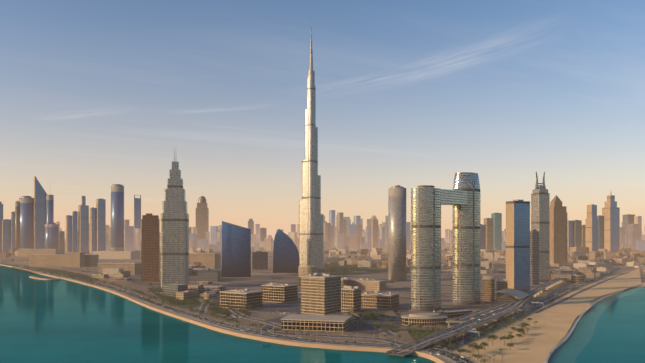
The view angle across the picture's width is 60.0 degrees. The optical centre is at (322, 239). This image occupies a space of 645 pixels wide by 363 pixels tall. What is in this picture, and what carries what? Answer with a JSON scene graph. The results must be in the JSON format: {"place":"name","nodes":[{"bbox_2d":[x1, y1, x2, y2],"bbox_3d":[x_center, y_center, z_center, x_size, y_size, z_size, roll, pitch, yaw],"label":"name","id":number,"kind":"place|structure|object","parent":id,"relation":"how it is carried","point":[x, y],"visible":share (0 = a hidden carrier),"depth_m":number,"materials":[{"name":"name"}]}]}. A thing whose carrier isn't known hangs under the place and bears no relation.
{"place":"outdoors","nodes":[
{"label":"outdoors","id":0,"kind":"place"},
{"bbox_2d":[12,266,99,281],"bbox_3d":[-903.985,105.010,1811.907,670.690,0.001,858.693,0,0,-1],"label":"road","id":1,"kind":"structure","parent":0,"point":[67,272],"depth_m":1773.98,"materials":[{"name":"asphalt"}]},
{"bbox_2d":[59,231,64,253],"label":"tower","id":2,"kind":"structure","parent":0,"point":[61,239],"depth_m":4078.85,"materials":[{"name":"beige stone"}]},
{"bbox_2d":[78,196,88,253],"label":"tower","id":3,"kind":"structure","parent":0,"point":[83,226],"depth_m":4092.32,"materials":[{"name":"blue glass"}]},
{"bbox_2d":[111,184,123,250],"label":"tower","id":4,"kind":"structure","parent":0,"point":[117,217],"depth_m":4079.95,"materials":[{"name":"blue glass"}]},
{"bbox_2d":[148,288,200,306],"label":"verge lawn","id":5,"kind":"structure","parent":0,"point":[167,297],"depth_m":976.36,"materials":[{"name":"plant"}]},
{"bbox_2d":[196,281,220,314],"bbox_3d":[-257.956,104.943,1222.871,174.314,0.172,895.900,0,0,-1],"label":"branch road","id":6,"kind":"structure","parent":0,"point":[202,308],"depth_m":861.38,"materials":[{"name":"asphalt"}]},
{"bbox_2d":[208,303,250,315],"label":"verge lawn","id":7,"kind":"structure","parent":0,"point":[216,308],"depth_m":825.21,"materials":[{"name":"plant"}]},
{"bbox_2d":[0,263,477,362],"bbox_3d":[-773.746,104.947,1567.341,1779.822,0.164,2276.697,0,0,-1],"label":"coastal road","id":8,"kind":"structure","parent":0,"point":[368,344],"depth_m":585.92,"materials":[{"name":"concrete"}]},
{"bbox_2d":[260,228,266,240],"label":"building","id":9,"kind":"structure","parent":0,"point":[263,233],"depth_m":8511.94,"materials":[{"name":"beige glass"}]},
{"bbox_2d":[147,301,406,345],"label":"foreshore road","id":10,"kind":"structure","parent":0,"point":[302,334],"depth_m":623.28,"materials":[{"name":"grey asphalt"}]},
{"bbox_2d":[0,265,644,362],"bbox_3d":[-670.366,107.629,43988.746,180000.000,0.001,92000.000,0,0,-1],"label":"water","id":11,"kind":"structure","parent":0,"point":[55,321],"depth_m":619.19,"materials":[{"name":"teal liquid"}]},
{"bbox_2d":[0,246,644,346],"bbox_3d":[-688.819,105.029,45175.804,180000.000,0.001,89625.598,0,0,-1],"label":"ground","id":12,"kind":"structure","parent":0,"point":[403,303],"depth_m":1273.41,"materials":[{"name":"beige sand"}]},
{"bbox_2d":[0,202,2,251],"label":"tower","id":13,"kind":"structure","parent":12,"relation":"on","point":[1,211],"depth_m":4089.51,"materials":[{"name":"beige glass"}]},
{"bbox_2d":[2,219,10,251],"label":"tower","id":14,"kind":"structure","parent":12,"relation":"on","point":[6,235],"depth_m":4077.06,"materials":[{"name":"grey glass"}]},
{"bbox_2d":[11,211,14,248],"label":"tower","id":15,"kind":"structure","parent":12,"relation":"on","point":[13,230],"depth_m":4071.32,"materials":[{"name":"beige glass"}]},
{"bbox_2d":[15,201,18,250],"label":"tower","id":16,"kind":"structure","parent":12,"relation":"on","point":[16,225],"depth_m":4065.42,"materials":[{"name":"beige stone"}]},
{"bbox_2d":[19,196,33,248],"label":"tower","id":17,"kind":"structure","parent":12,"relation":"on","point":[26,222],"depth_m":4070.29,"materials":[{"name":"blue glass"}]},
{"bbox_2d":[34,176,46,248],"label":"sail tower","id":18,"kind":"structure","parent":12,"relation":"on","point":[40,193],"depth_m":4085.43,"materials":[{"name":"blue glass"}]},
{"bbox_2d":[18,249,63,256],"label":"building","id":19,"kind":"structure","parent":12,"relation":"on","point":[24,252],"depth_m":3340.11,"materials":[{"name":"concrete"}]},
{"bbox_2d":[46,195,53,248],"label":"tower","id":20,"kind":"structure","parent":12,"relation":"on","point":[49,209],"depth_m":4071.22,"materials":[{"name":"blue glass"}]},
{"bbox_2d":[45,223,58,248],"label":"tower","id":21,"kind":"structure","parent":12,"relation":"on","point":[53,235],"depth_m":4076.40,"materials":[{"name":"blue glass"}]},
{"bbox_2d":[29,255,98,266],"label":"low-rise buildings","id":22,"kind":"structure","parent":12,"relation":"on","point":[56,260],"depth_m":2172.51,"materials":[{"name":"concrete"}]},
{"bbox_2d":[66,215,71,253],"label":"tower","id":23,"kind":"structure","parent":12,"relation":"on","point":[68,233],"depth_m":4079.59,"materials":[{"name":"beige glass"}]},
{"bbox_2d":[72,211,77,251],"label":"tower","id":24,"kind":"structure","parent":12,"relation":"on","point":[74,231],"depth_m":4078.34,"materials":[{"name":"blue glass"}]},
{"bbox_2d":[67,252,84,266],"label":"building","id":25,"kind":"structure","parent":12,"relation":"on","point":[75,259],"depth_m":2114.68,"materials":[{"name":"concrete"}]},
{"bbox_2d":[90,207,95,253],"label":"tower","id":26,"kind":"structure","parent":12,"relation":"on","point":[92,228],"depth_m":4085.97,"materials":[{"name":"beige glass"}]},
{"bbox_2d":[96,198,105,250],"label":"tower","id":27,"kind":"structure","parent":12,"relation":"on","point":[100,224],"depth_m":4092.09,"materials":[{"name":"blue glass"}]},
{"bbox_2d":[92,251,139,258],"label":"building","id":28,"kind":"structure","parent":12,"relation":"on","point":[119,254],"depth_m":2986.24,"materials":[{"name":"concrete"}]},
{"bbox_2d":[98,263,140,274],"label":"low-rise building","id":29,"kind":"structure","parent":12,"relation":"on","point":[134,269],"depth_m":1648.80,"materials":[{"name":"concrete"}]},
{"bbox_2d":[134,195,140,228],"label":"skyscraper","id":30,"kind":"structure","parent":12,"relation":"on","point":[137,212],"depth_m":6490.91,"materials":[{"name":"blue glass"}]},
{"bbox_2d":[25,267,252,314],"bbox_3d":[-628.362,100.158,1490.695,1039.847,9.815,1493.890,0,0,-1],"label":"street trees","id":31,"kind":"object","parent":12,"relation":"on","point":[207,301],"visible":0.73,"depth_m":883.34,"materials":[{"name":"green plant"}]},
{"bbox_2d":[141,213,159,281],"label":"brown slab tower","id":32,"kind":"structure","parent":12,"relation":"on","point":[150,247],"depth_m":1376.60,"materials":[{"name":"stone"}]},
{"bbox_2d":[161,157,188,288],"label":"deco tower","id":33,"kind":"structure","parent":12,"relation":"on","point":[174,242],"depth_m":1185.53,"materials":[{"name":"stone"},{"name":"glass"}]},
{"bbox_2d":[196,196,208,238],"bbox_3d":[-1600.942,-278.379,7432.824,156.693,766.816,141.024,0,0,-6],"label":"skyscraper","id":34,"kind":"structure","parent":12,"relation":"on","point":[202,217],"depth_m":7366.49,"materials":[{"name":"beige stone"}]},
{"bbox_2d":[189,253,220,268],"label":"low-rise building","id":35,"kind":"structure","parent":12,"relation":"on","point":[211,260],"depth_m":2010.88,"materials":[{"name":"beige concrete"}]},
{"bbox_2d":[201,300,252,317],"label":"street trees","id":36,"kind":"object","parent":12,"relation":"on","point":[240,310],"visible":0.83,"depth_m":800.62,"materials":[{"name":"green plant"}]},
{"bbox_2d":[0,264,454,362],"bbox_3d":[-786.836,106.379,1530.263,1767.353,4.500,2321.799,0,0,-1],"label":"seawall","id":37,"kind":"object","parent":12,"relation":"on","point":[434,357],"visible":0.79,"depth_m":603.54,"materials":[{"name":"concrete"}]},
{"bbox_2d":[1,263,453,357],"bbox_3d":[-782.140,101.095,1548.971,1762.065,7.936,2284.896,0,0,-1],"label":"palm trees","id":38,"kind":"object","parent":12,"relation":"on","point":[90,282],"visible":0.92,"depth_m":681.43,"materials":[{"name":"green plant"}]},
{"bbox_2d":[222,221,250,276],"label":"blue glass slab","id":39,"kind":"structure","parent":12,"relation":"on","point":[236,250],"depth_m":1548.08,"materials":[{"name":"blue glass"}]},
{"bbox_2d":[220,292,261,308],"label":"office block","id":40,"kind":"structure","parent":12,"relation":"on","point":[238,301],"depth_m":851.81,"materials":[{"name":"beige concrete"}]},
{"bbox_2d":[219,288,262,293],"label":"building roof","id":41,"kind":"structure","parent":40,"relation":"on","point":[243,291],"depth_m":861.78,"materials":[{"name":"concrete"}]},
{"bbox_2d":[0,262,487,362],"bbox_3d":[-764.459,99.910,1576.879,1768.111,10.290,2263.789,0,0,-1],"label":"corniche tree row","id":42,"kind":"object","parent":12,"relation":"on","point":[253,324],"visible":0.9,"depth_m":731.66,"materials":[{"name":"green plant"}]},
{"bbox_2d":[217,294,281,327],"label":"road","id":43,"kind":"structure","parent":12,"relation":"on","point":[259,320],"depth_m":731.32,"materials":[{"name":"asphalt"}]},
{"bbox_2d":[18,265,480,362],"bbox_3d":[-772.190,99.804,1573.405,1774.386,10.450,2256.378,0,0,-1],"label":"palm trees","id":44,"kind":"object","parent":12,"relation":"on","point":[271,329],"visible":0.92,"depth_m":601.46,"materials":[{"name":"plant"}]},
{"bbox_2d":[106,216,406,250],"bbox_3d":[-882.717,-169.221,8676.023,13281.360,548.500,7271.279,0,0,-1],"label":"distant buildings","id":45,"kind":"structure","parent":12,"relation":"on","point":[256,246],"depth_m":6840.42,"materials":[{"name":"concrete"}]},
{"bbox_2d":[251,251,267,269],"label":"building","id":46,"kind":"structure","parent":12,"relation":"on","point":[259,260],"depth_m":1941.70,"materials":[{"name":"brown glass"}]},
{"bbox_2d":[152,297,400,338],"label":"trees","id":47,"kind":"object","parent":12,"relation":"on","point":[337,330],"visible":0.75,"depth_m":647.09,"materials":[{"name":"plant"}]},
{"bbox_2d":[262,286,296,302],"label":"office block","id":48,"kind":"structure","parent":12,"relation":"on","point":[279,294],"depth_m":936.25,"materials":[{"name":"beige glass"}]},
{"bbox_2d":[261,282,296,286],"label":"building roof","id":49,"kind":"structure","parent":48,"relation":"on","point":[278,285],"depth_m":940.46,"materials":[{"name":"concrete"}]},
{"bbox_2d":[273,229,299,272],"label":"curved building","id":50,"kind":"structure","parent":12,"relation":"on","point":[286,258],"depth_m":1751.03,"materials":[{"name":"blue glass"}]},
{"bbox_2d":[298,267,318,276],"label":"building","id":51,"kind":"structure","parent":12,"relation":"on","point":[304,271],"depth_m":1566.16,"materials":[{"name":"concrete"}]},
{"bbox_2d":[299,22,323,270],"bbox_3d":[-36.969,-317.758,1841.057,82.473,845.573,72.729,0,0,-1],"label":"skyscraper","id":52,"kind":"structure","parent":12,"relation":"on","point":[311,234],"depth_m":1845.56,"materials":[{"name":"silver metal"}]},
{"bbox_2d":[282,319,349,331],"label":"podium","id":53,"kind":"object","parent":12,"relation":"on","point":[314,325],"visible":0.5,"depth_m":641.99,"materials":[{"name":"beige concrete"}]},
{"bbox_2d":[281,314,351,321],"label":"building roof","id":54,"kind":"structure","parent":53,"relation":"on","point":[326,318],"depth_m":652.18,"materials":[{"name":"grey concrete"}]},
{"bbox_2d":[301,277,340,314],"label":"midrise","id":55,"kind":"structure","parent":53,"relation":"on","point":[320,296],"depth_m":690.68,"materials":[{"name":"concrete"}]},
{"bbox_2d":[300,273,341,277],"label":"building roof","id":56,"kind":"structure","parent":55,"relation":"on","point":[319,275],"depth_m":700.00,"materials":[{"name":"concrete"}]},
{"bbox_2d":[0,248,644,298],"bbox_3d":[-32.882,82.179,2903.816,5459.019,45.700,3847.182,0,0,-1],"label":"low-rise buildings","id":57,"kind":"structure","parent":12,"relation":"on","point":[192,291],"depth_m":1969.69,"materials":[{"name":"beige concrete"}]},
{"bbox_2d":[154,284,492,322],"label":"parked cars","id":58,"kind":"object","parent":12,"relation":"on","point":[232,315],"visible":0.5,"depth_m":790.61,"materials":[{"name":"white paint"}]},
{"bbox_2d":[2,246,644,293],"bbox_3d":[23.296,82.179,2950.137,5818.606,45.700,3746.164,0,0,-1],"label":"low-rise buildings","id":59,"kind":"structure","parent":12,"relation":"on","point":[383,263],"depth_m":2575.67,"materials":[{"name":"beige concrete"}]},
{"bbox_2d":[39,258,630,334],"bbox_3d":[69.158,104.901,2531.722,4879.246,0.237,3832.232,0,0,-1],"label":"slabs","id":60,"kind":"structure","parent":12,"relation":"on","point":[368,328],"depth_m":914.16,"materials":[{"name":"concrete"}]},
{"bbox_2d":[75,262,622,332],"bbox_3d":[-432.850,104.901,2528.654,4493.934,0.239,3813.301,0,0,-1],"label":"building windows","id":61,"kind":"structure","parent":12,"relation":"on","point":[272,315],"depth_m":872.66,"materials":[{"name":"black glass"}]},
{"bbox_2d":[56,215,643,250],"bbox_3d":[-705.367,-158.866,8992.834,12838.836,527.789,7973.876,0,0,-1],"label":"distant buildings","id":62,"kind":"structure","parent":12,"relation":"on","point":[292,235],"depth_m":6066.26,"materials":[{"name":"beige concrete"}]},
{"bbox_2d":[341,289,360,311],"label":"office block","id":63,"kind":"structure","parent":12,"relation":"on","point":[350,299],"depth_m":809.95,"materials":[{"name":"concrete"}]},
{"bbox_2d":[60,212,642,250],"bbox_3d":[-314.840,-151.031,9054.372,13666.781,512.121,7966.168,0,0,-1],"label":"distant buildings","id":64,"kind":"structure","parent":12,"relation":"on","point":[634,232],"depth_m":5516.46,"materials":[{"name":"beige concrete"}]},
{"bbox_2d":[94,257,612,312],"bbox_3d":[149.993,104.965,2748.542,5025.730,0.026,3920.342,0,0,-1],"label":"buildings","id":65,"kind":"structure","parent":12,"relation":"on","point":[448,273],"depth_m":1126.02,"materials":[{"name":"concrete"}]},
{"bbox_2d":[89,216,644,250],"bbox_3d":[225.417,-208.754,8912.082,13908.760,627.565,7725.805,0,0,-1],"label":"distant buildings","id":66,"kind":"structure","parent":12,"relation":"on","point":[353,238],"depth_m":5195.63,"materials":[{"name":"beige concrete"}]},
{"bbox_2d":[351,281,385,290],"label":"office block","id":67,"kind":"structure","parent":12,"relation":"on","point":[372,286],"depth_m":1151.11,"materials":[{"name":"concrete"}]},
{"bbox_2d":[299,275,446,338],"bbox_3d":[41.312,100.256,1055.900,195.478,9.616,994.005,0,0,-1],"label":"street trees","id":68,"kind":"object","parent":12,"relation":"on","point":[407,327],"visible":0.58,"depth_m":656.20,"materials":[{"name":"green plant"}]},
{"bbox_2d":[103,247,644,288],"bbox_3d":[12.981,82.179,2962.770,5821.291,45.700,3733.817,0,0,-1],"label":"low-rise buildings","id":69,"kind":"structure","parent":12,"relation":"on","point":[374,254],"depth_m":2118.63,"materials":[{"name":"concrete"}]},
{"bbox_2d":[109,222,642,250],"bbox_3d":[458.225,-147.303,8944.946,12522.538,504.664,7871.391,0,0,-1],"label":"distant buildings","id":70,"kind":"structure","parent":12,"relation":"on","point":[342,243],"depth_m":5528.81,"materials":[{"name":"concrete"}]},
{"bbox_2d":[351,310,404,329],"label":"street trees","id":71,"kind":"object","parent":12,"relation":"on","point":[374,318],"visible":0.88,"depth_m":698.45,"materials":[{"name":"green plant"}]},
{"bbox_2d":[361,294,398,308],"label":"office block","id":72,"kind":"structure","parent":12,"relation":"on","point":[379,301],"depth_m":852.99,"materials":[{"name":"concrete"}]},
{"bbox_2d":[361,291,399,295],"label":"building roof","id":73,"kind":"structure","parent":72,"relation":"on","point":[380,293],"depth_m":860.45,"materials":[{"name":"concrete"}]},
{"bbox_2d":[388,185,405,280],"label":"skyscraper","id":74,"kind":"structure","parent":12,"relation":"on","point":[396,232],"depth_m":1420.43,"materials":[{"name":"grey glass"}]},
{"bbox_2d":[402,318,445,325],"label":"podium building","id":75,"kind":"structure","parent":12,"relation":"on","point":[430,322],"depth_m":676.29,"materials":[{"name":"concrete"}]},
{"bbox_2d":[401,313,446,318],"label":"podium roof","id":76,"kind":"structure","parent":75,"relation":"on","point":[423,316],"depth_m":681.59,"materials":[{"name":"concrete"}]},
{"bbox_2d":[411,172,479,310],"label":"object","id":77,"kind":"structure","parent":12,"relation":"on","point":[461,193],"depth_m":853.28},
{"bbox_2d":[441,310,471,318],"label":"podium building","id":78,"kind":"structure","parent":12,"relation":"on","point":[454,314],"depth_m":750.53,"materials":[{"name":"concrete"}]},
{"bbox_2d":[455,303,507,320],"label":"road","id":79,"kind":"structure","parent":12,"relation":"on","point":[483,312],"depth_m":750.00,"materials":[{"name":"asphalt"}]},
{"bbox_2d":[480,224,484,248],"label":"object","id":80,"kind":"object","parent":12,"relation":"on","point":[482,236],"visible":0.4,"depth_m":4126.94,"materials":[{"name":"grey glass"}]},
{"bbox_2d":[484,218,492,249],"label":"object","id":81,"kind":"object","parent":12,"relation":"on","point":[488,223],"visible":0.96,"depth_m":4124.73,"materials":[{"name":"beige stone"}]},
{"bbox_2d":[483,279,494,300],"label":"mid-rise building","id":82,"kind":"structure","parent":12,"relation":"on","point":[488,289],"depth_m":948.56,"materials":[{"name":"concrete"}]},
{"bbox_2d":[491,213,501,249],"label":"teal building","id":83,"kind":"structure","parent":12,"relation":"on","point":[497,230],"depth_m":4454.35,"materials":[{"name":"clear glass"}]},
{"bbox_2d":[460,312,536,336],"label":"palm trees","id":84,"kind":"object","parent":12,"relation":"on","point":[523,333],"visible":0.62,"depth_m":639.49,"materials":[{"name":"green plant"}]},
{"bbox_2d":[497,282,507,296],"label":"low-rise building","id":85,"kind":"structure","parent":12,"relation":"on","point":[502,285],"depth_m":965.59,"materials":[{"name":"concrete"}]},
{"bbox_2d":[494,288,528,305],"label":"metro station","id":86,"kind":"object","parent":12,"relation":"on","point":[510,296],"visible":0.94,"depth_m":885.90,"materials":[{"name":"metal"}]},
{"bbox_2d":[506,199,529,291],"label":"skyscraper","id":87,"kind":"structure","parent":12,"relation":"on","point":[517,244],"depth_m":1105.75,"materials":[{"name":"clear glass"}]},
{"bbox_2d":[422,261,638,355],"bbox_3d":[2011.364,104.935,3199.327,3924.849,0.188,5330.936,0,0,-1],"label":"highway","id":88,"kind":"structure","parent":12,"relation":"on","point":[459,338],"depth_m":697.30,"materials":[{"name":"grey asphalt"}]},
{"bbox_2d":[447,261,635,347],"bbox_3d":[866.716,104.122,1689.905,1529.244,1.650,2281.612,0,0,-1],"label":"beach highway traffic","id":89,"kind":"object","parent":88,"relation":"on","point":[530,308],"visible":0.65,"depth_m":885.70,"materials":[{"name":"white paint"}]},
{"bbox_2d":[530,230,538,284],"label":"skyscraper","id":90,"kind":"structure","parent":12,"relation":"on","point":[534,257],"depth_m":1292.54,"materials":[{"name":"glass"}]},
{"bbox_2d":[531,171,549,281],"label":"skyscraper","id":91,"kind":"structure","parent":12,"relation":"on","point":[540,208],"depth_m":1375.71,"materials":[{"name":"metal"}]},
{"bbox_2d":[471,270,616,339],"bbox_3d":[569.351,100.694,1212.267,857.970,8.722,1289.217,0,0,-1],"label":"highway tree row","id":92,"kind":"object","parent":12,"relation":"on","point":[486,332],"visible":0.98,"depth_m":835.34,"materials":[{"name":"green plant"}]},
{"bbox_2d":[550,195,566,263],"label":"tan tower","id":93,"kind":"structure","parent":12,"relation":"on","point":[558,232],"depth_m":2147.11,"materials":[{"name":"stone"}]},
{"bbox_2d":[506,255,627,312],"bbox_3d":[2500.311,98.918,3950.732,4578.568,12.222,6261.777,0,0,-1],"label":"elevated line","id":94,"kind":"object","parent":12,"relation":"on","point":[538,290],"visible":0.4,"depth_m":1056.49,"materials":[{"name":"concrete"}]},
{"bbox_2d":[567,220,572,250],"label":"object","id":95,"kind":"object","parent":12,"relation":"on","point":[569,233],"visible":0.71,"depth_m":3719.52,"materials":[{"name":"grey glass"}]},
{"bbox_2d":[572,220,581,246],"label":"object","id":96,"kind":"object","parent":12,"relation":"on","point":[577,233],"visible":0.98,"depth_m":3720.05,"materials":[{"name":"beige glass"}]},
{"bbox_2d":[570,247,588,257],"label":"building","id":97,"kind":"structure","parent":12,"relation":"on","point":[585,250],"depth_m":3024.97,"materials":[{"name":"concrete"}]},
{"bbox_2d":[597,215,603,248],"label":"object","id":98,"kind":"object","parent":12,"relation":"on","point":[600,218],"visible":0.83,"depth_m":3986.91,"materials":[{"name":"beige glass"}]},
{"bbox_2d":[602,193,619,251],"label":"spire tower","id":99,"kind":"structure","parent":12,"relation":"on","point":[611,212],"depth_m":4485.86,"materials":[{"name":"beige glass"}]},
{"bbox_2d":[623,214,634,231],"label":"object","id":100,"kind":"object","parent":12,"relation":"on","point":[628,219],"visible":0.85,"depth_m":7992.90,"materials":[{"name":"beige glass"}]},
{"bbox_2d":[262,306,396,335],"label":"road","id":101,"kind":"structure","parent":0,"point":[388,332],"depth_m":769.76,"materials":[{"name":"asphalt"}]},
{"bbox_2d":[323,260,387,274],"bbox_3d":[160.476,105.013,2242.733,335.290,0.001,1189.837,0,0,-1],"label":"park lawn","id":102,"kind":"structure","parent":0,"point":[348,272],"depth_m":1888.29,"materials":[{"name":"plant"}]},
{"bbox_2d":[319,260,387,274],"bbox_3d":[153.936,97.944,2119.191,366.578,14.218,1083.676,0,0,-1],"label":"park trees","id":103,"kind":"object","parent":102,"relation":"on","point":[325,267],"visible":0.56,"depth_m":1900.23,"materials":[{"name":"green plant"}]},
{"bbox_2d":[326,260,387,272],"bbox_3d":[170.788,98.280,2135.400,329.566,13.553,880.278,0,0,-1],"label":"park trees","id":104,"kind":"object","parent":102,"relation":"on","point":[333,263],"visible":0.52,"depth_m":1957.21,"materials":[{"name":"green plant"}]},
{"bbox_2d":[357,312,400,331],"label":"verge lawn","id":105,"kind":"structure","parent":0,"point":[368,316],"depth_m":760.95,"materials":[{"name":"plant"}]},
{"bbox_2d":[125,210,644,250],"bbox_3d":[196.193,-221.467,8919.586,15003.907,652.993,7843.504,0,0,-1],"label":"distant buildings","id":106,"kind":"structure","parent":0,"point":[214,231],"depth_m":5431.52,"materials":[{"name":"beige concrete"}]},
{"bbox_2d":[408,327,445,344],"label":"verge lawn","id":107,"kind":"structure","parent":0,"point":[425,331],"depth_m":630.10,"materials":[{"name":"plant"}]},
{"bbox_2d":[418,180,473,309],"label":"tower vertical fins","id":108,"kind":"object","parent":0,"point":[434,249],"visible":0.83,"depth_m":818.75,"materials":[{"name":"beige metal"}]},
{"bbox_2d":[411,191,480,305],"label":"twin towers floor slabs","id":109,"kind":"structure","parent":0,"point":[440,248],"depth_m":822.57,"materials":[{"name":"beige concrete"}]},
{"bbox_2d":[387,307,517,356],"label":"elevated road","id":110,"kind":"structure","parent":0,"point":[444,334],"depth_m":578.95,"materials":[{"name":"grey asphalt"}]},
{"bbox_2d":[455,268,644,362],"bbox_3d":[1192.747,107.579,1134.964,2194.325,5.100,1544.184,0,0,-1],"label":"beach","id":111,"kind":"structure","parent":0,"point":[591,303],"depth_m":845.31,"materials":[{"name":"sand"}]},
{"bbox_2d":[544,285,642,362],"bbox_3d":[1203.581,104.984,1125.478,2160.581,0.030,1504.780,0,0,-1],"label":"beach foam line","id":112,"kind":"object","parent":111,"relation":"on","point":[566,337],"visible":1,"depth_m":647.35,"materials":[{"name":"liquid"}]},
{"bbox_2d":[534,268,638,312],"bbox_3d":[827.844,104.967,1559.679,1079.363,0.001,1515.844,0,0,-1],"label":"beach service road","id":113,"kind":"structure","parent":0,"point":[558,302],"depth_m":1064.59,"materials":[{"name":"asphalt"}]},
{"bbox_2d":[585,204,597,256],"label":"skyscraper","id":114,"kind":"structure","parent":0,"point":[591,231],"depth_m":3390.49,"materials":[{"name":"beige glass"}]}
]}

